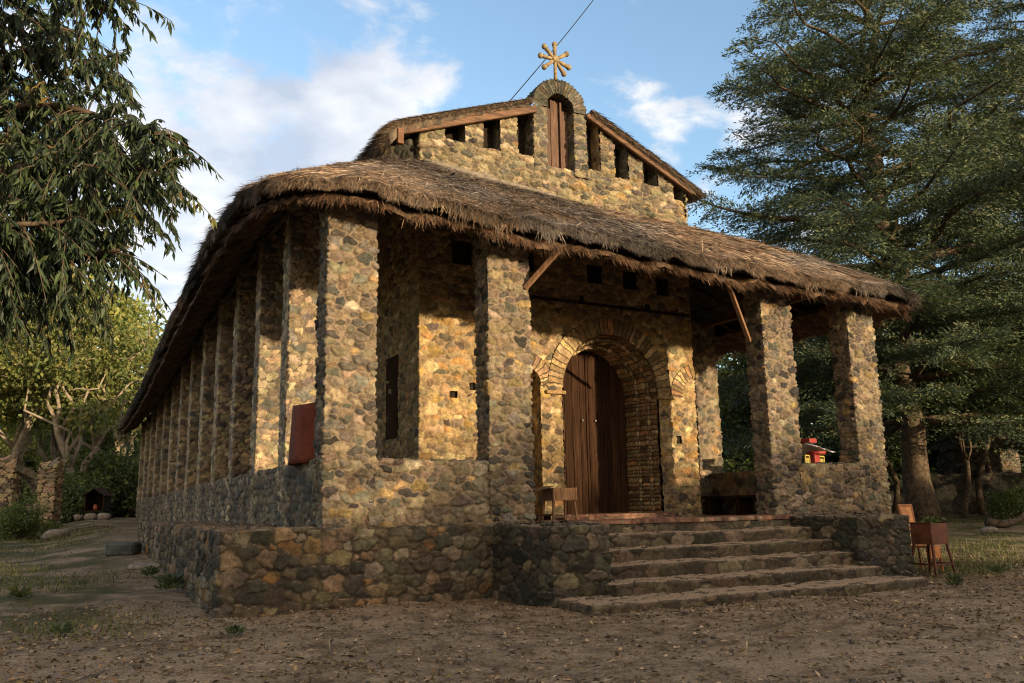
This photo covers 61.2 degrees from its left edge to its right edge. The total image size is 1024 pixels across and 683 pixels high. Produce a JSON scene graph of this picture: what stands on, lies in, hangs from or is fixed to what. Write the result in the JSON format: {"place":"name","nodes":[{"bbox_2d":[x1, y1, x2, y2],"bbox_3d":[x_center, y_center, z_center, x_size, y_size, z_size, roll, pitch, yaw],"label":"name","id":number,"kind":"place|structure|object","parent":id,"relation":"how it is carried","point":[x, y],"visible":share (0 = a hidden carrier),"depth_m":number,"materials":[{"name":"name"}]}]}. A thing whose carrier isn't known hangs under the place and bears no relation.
{"place":"outdoors","nodes":[
{"label":"outdoors","id":0,"kind":"place"},
{"bbox_2d":[0,514,1023,682],"bbox_3d":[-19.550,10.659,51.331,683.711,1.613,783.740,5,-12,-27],"label":"ground","id":1,"kind":"structure","parent":0,"point":[122,594],"depth_m":8.80,"materials":[{"name":"brown soil"}]},
{"bbox_2d":[6,584,32,597],"bbox_3d":[-7.287,3.694,12.823,0.363,0.210,0.338,6,-13,-34],"label":"weed","id":2,"kind":"object","parent":1,"relation":"on","point":[22,592],"visible":1,"depth_m":12.79,"materials":[{"name":"green plant"}]},
{"bbox_2d":[20,466,38,504],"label":"bush","id":3,"kind":"object","parent":1,"relation":"on","point":[25,486],"visible":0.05,"depth_m":41.24,"materials":[{"name":"green plant"}]},
{"bbox_2d":[0,489,63,540],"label":"bush","id":4,"kind":"object","parent":1,"relation":"on","point":[24,519],"visible":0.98,"depth_m":28.67,"materials":[{"name":"green plant"}]},
{"bbox_2d":[0,451,64,535],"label":"ruined wall","id":5,"kind":"structure","parent":1,"relation":"on","point":[47,481],"depth_m":31.16,"materials":[{"name":"stone"}]},
{"bbox_2d":[0,392,82,463],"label":"tree","id":6,"kind":"object","parent":1,"relation":"on","point":[4,452],"visible":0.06,"depth_m":72.20,"materials":[{"name":"green plant"}]},
{"bbox_2d":[0,267,104,457],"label":"tree","id":7,"kind":"object","parent":1,"relation":"on","point":[18,443],"visible":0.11,"depth_m":46.13,"materials":[{"name":"green plant"}]},
{"bbox_2d":[40,529,70,539],"bbox_3d":[-14.617,6.209,27.750,0.928,0.400,0.764,5,-12,-27],"label":"rock","id":8,"kind":"object","parent":1,"relation":"on","point":[54,533],"visible":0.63,"depth_m":27.52,"materials":[{"name":"grey stone"}]},
{"bbox_2d":[46,619,75,634],"bbox_3d":[-4.971,3.147,9.550,0.303,0.175,0.282,4,-12,-25],"label":"weed","id":9,"kind":"object","parent":1,"relation":"on","point":[66,627],"visible":1,"depth_m":9.53,"materials":[{"name":"green plant"}]},
{"bbox_2d":[20,454,119,522],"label":"bush","id":10,"kind":"object","parent":1,"relation":"on","point":[76,487],"visible":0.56,"depth_m":41.17,"materials":[{"name":"green plant"}]},
{"bbox_2d":[73,514,83,520],"bbox_3d":[-19.844,8.061,39.613,0.424,0.314,0.366,5,-12,-27],"label":"stone","id":11,"kind":"object","parent":1,"relation":"on","point":[77,517],"visible":0.94,"depth_m":39.48,"materials":[{"name":"grey stone"}]},
{"bbox_2d":[0,288,162,518],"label":"tree","id":12,"kind":"object","parent":1,"relation":"on","point":[75,398],"visible":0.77,"depth_m":44.34,"materials":[{"name":"green plant"}]},
{"bbox_2d":[0,263,163,461],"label":"tree","id":13,"kind":"object","parent":1,"relation":"on","point":[126,312],"visible":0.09,"depth_m":50.91,"materials":[{"name":"green plant"}]},
{"bbox_2d":[31,397,137,464],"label":"tree","id":14,"kind":"object","parent":1,"relation":"on","point":[48,437],"visible":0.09,"depth_m":65.54,"materials":[{"name":"green plant"}]},
{"bbox_2d":[37,429,139,514],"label":"bush","id":15,"kind":"object","parent":1,"relation":"on","point":[88,451],"visible":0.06,"depth_m":53.84,"materials":[{"name":"green plant"}]},
{"bbox_2d":[84,513,96,519],"bbox_3d":[-19.265,8.006,39.519,0.534,0.340,0.421,5,-12,-27],"label":"stone","id":16,"kind":"object","parent":1,"relation":"on","point":[90,516],"visible":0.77,"depth_m":39.38,"materials":[{"name":"grey stone"}]},
{"bbox_2d":[65,430,140,517],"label":"bush","id":17,"kind":"object","parent":1,"relation":"on","point":[127,473],"visible":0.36,"depth_m":45.20,"materials":[{"name":"green plant"}]},
{"bbox_2d":[97,513,109,519],"bbox_3d":[-18.687,8.028,39.567,0.512,0.385,0.409,5,-12,-27],"label":"stone","id":18,"kind":"object","parent":1,"relation":"on","point":[102,516],"visible":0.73,"depth_m":39.43,"materials":[{"name":"grey stone"}]},
{"bbox_2d":[74,446,135,516],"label":"bush","id":19,"kind":"object","parent":1,"relation":"on","point":[116,507],"visible":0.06,"depth_m":47.09,"materials":[{"name":"green plant"}]},
{"bbox_2d":[50,286,171,461],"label":"tree","id":20,"kind":"object","parent":1,"relation":"on","point":[118,438],"visible":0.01,"depth_m":59.28,"materials":[{"name":"green plant"}]},
{"bbox_2d":[0,0,222,369],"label":"overhanging tree","id":21,"kind":"object","parent":1,"relation":"on","point":[34,176],"visible":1,"depth_m":7.99,"materials":[{"name":"green plant"}]},
{"bbox_2d":[105,541,141,555],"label":"stone block","id":22,"kind":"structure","parent":1,"relation":"on","point":[121,548],"depth_m":19.16,"materials":[{"name":"grey stone"}]},
{"bbox_2d":[106,383,140,461],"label":"tree","id":23,"kind":"object","parent":1,"relation":"on","point":[139,436],"visible":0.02,"depth_m":63.91,"materials":[{"name":"green plant"}]},
{"bbox_2d":[127,563,159,569],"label":"stone slab","id":24,"kind":"structure","parent":1,"relation":"on","point":[135,565],"depth_m":16.75,"materials":[{"name":"grey stone"}]},
{"bbox_2d":[141,565,160,575],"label":"weed","id":25,"kind":"object","parent":1,"relation":"on","point":[154,570],"visible":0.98,"depth_m":15.49,"materials":[{"name":"green plant"}]},
{"bbox_2d":[152,572,185,589],"bbox_3d":[-5.386,3.765,13.620,0.585,0.283,0.512,1,-11,-11],"label":"weed","id":26,"kind":"object","parent":1,"relation":"on","point":[168,580],"visible":0.98,"depth_m":13.59,"materials":[{"name":"green plant"}]},
{"bbox_2d":[224,622,246,635],"bbox_3d":[-2.943,3.052,9.197,0.240,0.135,0.260,5,-12,-27],"label":"weed","id":27,"kind":"object","parent":1,"relation":"on","point":[231,629],"visible":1,"depth_m":9.16,"materials":[{"name":"green plant"}]},
{"bbox_2d":[0,423,829,473],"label":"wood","id":28,"kind":"object","parent":1,"relation":"on","point":[32,463],"depth_m":82.89,"materials":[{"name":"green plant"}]},
{"bbox_2d":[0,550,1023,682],"bbox_3d":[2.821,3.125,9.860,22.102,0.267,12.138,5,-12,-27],"label":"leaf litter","id":29,"kind":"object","parent":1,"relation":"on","point":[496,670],"visible":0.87,"depth_m":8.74,"materials":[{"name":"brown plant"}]},
{"bbox_2d":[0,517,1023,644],"bbox_3d":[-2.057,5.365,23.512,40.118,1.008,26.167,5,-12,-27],"label":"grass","id":30,"kind":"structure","parent":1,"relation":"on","point":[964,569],"depth_m":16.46,"materials":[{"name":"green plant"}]},
{"bbox_2d":[1,566,1023,682],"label":"pebbles","id":31,"kind":"object","parent":1,"relation":"on","point":[138,666],"visible":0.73,"depth_m":9.08,"materials":[{"name":"grey stone"}]},
{"bbox_2d":[116,41,927,617],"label":"church","id":32,"kind":"structure","parent":1,"relation":"on","point":[468,329],"depth_m":15.93,"materials":[{"name":"stone"}]},
{"bbox_2d":[288,402,316,465],"bbox_3d":[-3.143,1.397,13.065,0.403,0.905,1.253,5,-12,-27],"label":"metal sheet","id":33,"kind":"object","parent":32,"relation":"attached to","point":[301,447],"visible":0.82,"depth_m":12.72,"materials":[{"name":"red metal"}]},
{"bbox_2d":[442,125,464,144],"bbox_3d":[-1.209,-4.089,17.064,0.520,0.557,0.411,5,-12,-27],"label":"window","id":34,"kind":"structure","parent":32,"relation":"in","point":[457,133],"depth_m":17.20,"materials":[{"name":"stone"}]},
{"bbox_2d":[452,239,471,265],"bbox_3d":[-1.042,-1.664,16.671,0.520,0.560,0.305,5,-12,-27],"label":"window","id":35,"kind":"structure","parent":32,"relation":"in","point":[461,250],"depth_m":16.78,"materials":[{"name":"black"}]},
{"bbox_2d":[481,119,500,153],"bbox_3d":[-0.502,-4.153,17.453,0.460,0.862,0.418,5,-12,-27],"label":"window","id":36,"kind":"structure","parent":32,"relation":"in","point":[491,130],"depth_m":17.59,"materials":[{"name":"stone"}]},
{"bbox_2d":[516,114,532,157],"bbox_3d":[0.171,-4.235,17.823,0.420,1.117,0.418,5,-12,-27],"label":"window","id":37,"kind":"structure","parent":32,"relation":"in","point":[521,132],"depth_m":17.94,"materials":[{"name":"stone"}]},
{"bbox_2d":[528,253,534,271],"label":"window","id":38,"kind":"structure","parent":32,"relation":"in","point":[531,258],"depth_m":17.31,"materials":[{"name":"black"}]},
{"bbox_2d":[534,514,551,520],"bbox_3d":[0.472,2.848,13.911,0.340,0.142,0.200,6,-13,-33],"label":"footstool","id":39,"kind":"object","parent":32,"relation":"on","point":[547,516],"visible":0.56,"depth_m":13.85,"materials":[{"name":"brown wood"}]},
{"bbox_2d":[510,0,592,99],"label":"overhead cable","id":40,"kind":"object","parent":32,"relation":"attached to","point":[551,51],"visible":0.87,"depth_m":19.83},
{"bbox_2d":[533,486,577,520],"bbox_3d":[0.631,2.654,14.104,0.826,0.582,0.374,5,-12,-30],"label":"box on legs","id":41,"kind":"object","parent":32,"relation":"on","point":[550,493],"visible":0.82,"depth_m":14.09,"materials":[{"name":"brown wood"}]},
{"bbox_2d":[586,126,600,172],"bbox_3d":[1.628,-4.120,18.566,0.420,1.218,0.415,5,-12,-27],"label":"window","id":42,"kind":"structure","parent":32,"relation":"in","point":[593,145],"depth_m":18.66,"materials":[{"name":"stone"}]},
{"bbox_2d":[586,264,601,283],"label":"window","id":43,"kind":"structure","parent":32,"relation":"in","point":[593,272],"depth_m":18.12,"materials":[{"name":"black"}]},
{"bbox_2d":[563,351,629,513],"bbox_3d":[1.603,1.939,18.207,2.100,3.600,0.135,5,-12,-27],"label":"door","id":44,"kind":"structure","parent":32,"relation":"in","point":[594,421],"depth_m":18.26,"materials":[{"name":"brown wood"}]},
{"bbox_2d":[613,139,629,182],"bbox_3d":[2.269,-3.869,18.848,0.430,0.947,0.405,5,-12,-27],"label":"window","id":45,"kind":"structure","parent":32,"relation":"in","point":[620,162],"depth_m":18.92,"materials":[{"name":"stone"}]},
{"bbox_2d":[621,270,636,289],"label":"window","id":46,"kind":"structure","parent":32,"relation":"in","point":[629,280],"depth_m":18.50,"materials":[{"name":"black"}]},
{"bbox_2d":[642,165,658,187],"bbox_3d":[2.940,-3.628,19.150,0.450,0.622,0.400,5,-12,-27],"label":"window","id":47,"kind":"structure","parent":32,"relation":"in","point":[650,177],"depth_m":19.22,"materials":[{"name":"stone"}]},
{"bbox_2d":[655,278,668,296],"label":"window","id":48,"kind":"structure","parent":32,"relation":"in","point":[662,285],"depth_m":18.82,"materials":[{"name":"black"}]},
{"bbox_2d":[671,182,684,219],"bbox_3d":[3.613,-3.086,19.401,0.390,0.868,0.407,5,-12,-27],"label":"window","id":49,"kind":"structure","parent":32,"relation":"in","point":[678,195],"depth_m":19.42,"materials":[{"name":"stone"}]},
{"bbox_2d":[701,495,755,514],"bbox_3d":[5.478,3.559,18.872,0.460,0.430,3.600,5,-12,-27],"label":"bench","id":50,"kind":"object","parent":32,"relation":"on","point":[714,505],"visible":0.48,"depth_m":19.44,"materials":[{"name":"brown wood"}]},
{"bbox_2d":[716,351,750,436],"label":"tree","id":51,"kind":"object","parent":1,"relation":"on","point":[723,371],"visible":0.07,"depth_m":46.09,"materials":[{"name":"green plant"}]},
{"bbox_2d":[720,415,754,471],"bbox_3d":[10.907,6.072,40.277,7.285,5.374,6.814,6,-13,-34],"label":"bush","id":52,"kind":"object","parent":1,"relation":"on","point":[735,432],"visible":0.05,"depth_m":39.71,"materials":[{"name":"green plant"}]},
{"bbox_2d":[722,437,755,472],"bbox_3d":[8.821,5.920,36.068,4.883,4.047,5.197,4,-12,-23],"label":"bush","id":53,"kind":"object","parent":1,"relation":"on","point":[738,467],"visible":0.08,"depth_m":35.71,"materials":[{"name":"green plant"}]},
{"bbox_2d":[718,343,831,437],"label":"tree","id":54,"kind":"object","parent":1,"relation":"on","point":[728,416],"visible":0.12,"depth_m":43.07,"materials":[{"name":"green plant"}]},
{"bbox_2d":[800,438,835,463],"bbox_3d":[6.843,3.505,19.395,0.600,2.616,1.125,-11,-14,42],"label":"painted stand","id":55,"kind":"object","parent":1,"relation":"on","point":[813,453],"visible":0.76,"depth_m":19.37,"materials":[{"name":"red paint"}]},
{"bbox_2d":[799,432,840,462],"bbox_3d":[13.290,6.030,38.167,5.828,4.299,5.451,9,-15,-43],"label":"bush","id":56,"kind":"object","parent":1,"relation":"on","point":[836,455],"visible":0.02,"depth_m":37.13,"materials":[{"name":"green plant"}]},
{"bbox_2d":[798,331,887,406],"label":"tree","id":57,"kind":"object","parent":1,"relation":"on","point":[819,392],"visible":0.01,"depth_m":41.31,"materials":[{"name":"green plant"}]},
{"bbox_2d":[680,0,1023,521],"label":"conifer tree","id":58,"kind":"object","parent":1,"relation":"on","point":[837,220],"visible":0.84,"depth_m":30.72,"materials":[{"name":"green plant"}]},
{"bbox_2d":[807,418,943,485],"bbox_3d":[15.494,5.795,38.327,6.799,5.016,6.360,0,-11,-6],"label":"bush","id":59,"kind":"object","parent":1,"relation":"on","point":[896,460],"visible":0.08,"depth_m":37.20,"materials":[{"name":"green plant"}]},
{"bbox_2d":[829,330,937,513],"bbox_3d":[16.061,2.975,36.626,5.660,9.188,5.076,-1,-11,-1],"label":"tree","id":60,"kind":"object","parent":1,"relation":"on","point":[896,500],"visible":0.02,"depth_m":35.78,"materials":[{"name":"brown plant"}]},
{"bbox_2d":[897,504,943,572],"bbox_3d":[7.467,3.594,15.822,0.445,1.226,0.533,6,-13,-34],"label":"chair","id":61,"kind":"object","parent":1,"relation":"on","point":[905,509],"visible":0.59,"depth_m":15.98,"materials":[{"name":"brown wood"}]},
{"bbox_2d":[909,522,956,576],"bbox_3d":[7.304,3.615,15.095,0.567,0.914,0.531,5,-12,-29],"label":"planter","id":62,"kind":"object","parent":1,"relation":"on","point":[929,534],"visible":0.83,"depth_m":14.99,"materials":[{"name":"brown wood"}]},
{"bbox_2d":[921,514,945,523],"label":"leafy sprig","id":63,"kind":"object","parent":62,"relation":"in","point":[932,519],"visible":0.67,"depth_m":15.18,"materials":[{"name":"green plant"}]},
{"bbox_2d":[852,0,1023,467],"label":"conifer tree","id":64,"kind":"object","parent":1,"relation":"on","point":[1014,7],"visible":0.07,"depth_m":38.57,"materials":[{"name":"green plant"}]},
{"bbox_2d":[944,572,963,585],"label":"weed","id":65,"kind":"object","parent":1,"relation":"on","point":[956,580],"visible":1,"depth_m":12.94,"materials":[{"name":"green plant"}]},
{"bbox_2d":[887,472,1023,514],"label":"boundary wall","id":66,"kind":"structure","parent":1,"relation":"on","point":[949,488],"depth_m":36.68,"materials":[{"name":"stone"}]},
{"bbox_2d":[888,404,1023,472],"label":"bush","id":67,"kind":"object","parent":1,"relation":"on","point":[934,454],"visible":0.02,"depth_m":42.15,"materials":[{"name":"green plant"}]},
{"bbox_2d":[910,330,1010,517],"bbox_3d":[17.292,3.147,33.705,4.300,7.782,4.794,-9,-13,36],"label":"tree","id":68,"kind":"object","parent":1,"relation":"on","point":[965,499],"visible":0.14,"depth_m":32.91,"materials":[{"name":"green plant"}]},
{"bbox_2d":[916,295,1023,514],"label":"tree","id":69,"kind":"object","parent":1,"relation":"on","point":[978,482],"visible":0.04,"depth_m":36.29,"materials":[{"name":"green plant"}]},
{"bbox_2d":[927,426,1023,473],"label":"stone wall","id":70,"kind":"structure","parent":1,"relation":"on","point":[950,459],"depth_m":38.97,"materials":[{"name":"stone"}]},
{"bbox_2d":[928,434,1023,472],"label":"bush","id":71,"kind":"object","parent":1,"relation":"on","point":[932,458],"depth_m":42.36,"materials":[{"name":"green plant"}]},
{"bbox_2d":[980,526,998,533],"bbox_3d":[13.687,5.427,24.832,0.474,0.235,0.430,5,-12,-27],"label":"rock","id":72,"kind":"object","parent":1,"relation":"on","point":[986,530],"visible":0.78,"depth_m":24.70,"materials":[{"name":"grey stone"}]},
{"bbox_2d":[989,564,1009,572],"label":"weed","id":73,"kind":"object","parent":1,"relation":"on","point":[995,568],"visible":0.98,"depth_m":15.16,"materials":[{"name":"green plant"}]},
{"bbox_2d":[981,477,1023,519],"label":"bush","id":74,"kind":"object","parent":1,"relation":"on","point":[1009,504],"visible":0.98,"depth_m":30.68,"materials":[{"name":"green plant"}]},
{"bbox_2d":[984,512,1023,527],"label":"fallen branch","id":75,"kind":"object","parent":1,"relation":"on","point":[998,523],"visible":0.94,"depth_m":26.84,"materials":[{"name":"wood"}]},
{"bbox_2d":[985,330,1023,472],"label":"tree","id":76,"kind":"object","parent":1,"relation":"on","point":[988,468],"visible":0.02,"depth_m":37.45,"materials":[{"name":"green plant"}]},
{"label":"stone","id":77,"kind":"object","parent":1,"relation":"on","visible":0},
{"bbox_2d":[82,488,113,511],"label":"wooden shrine","id":78,"kind":"object","parent":77,"relation":"on","point":[100,498],"visible":1,"depth_m":40.24,"materials":[{"name":"brown wood"}]},
{"bbox_2d":[0,0,1023,423],"label":"sky","id":79,"kind":"structure","parent":0,"point":[255,88],"materials":[{"name":"blue"}]}
]}

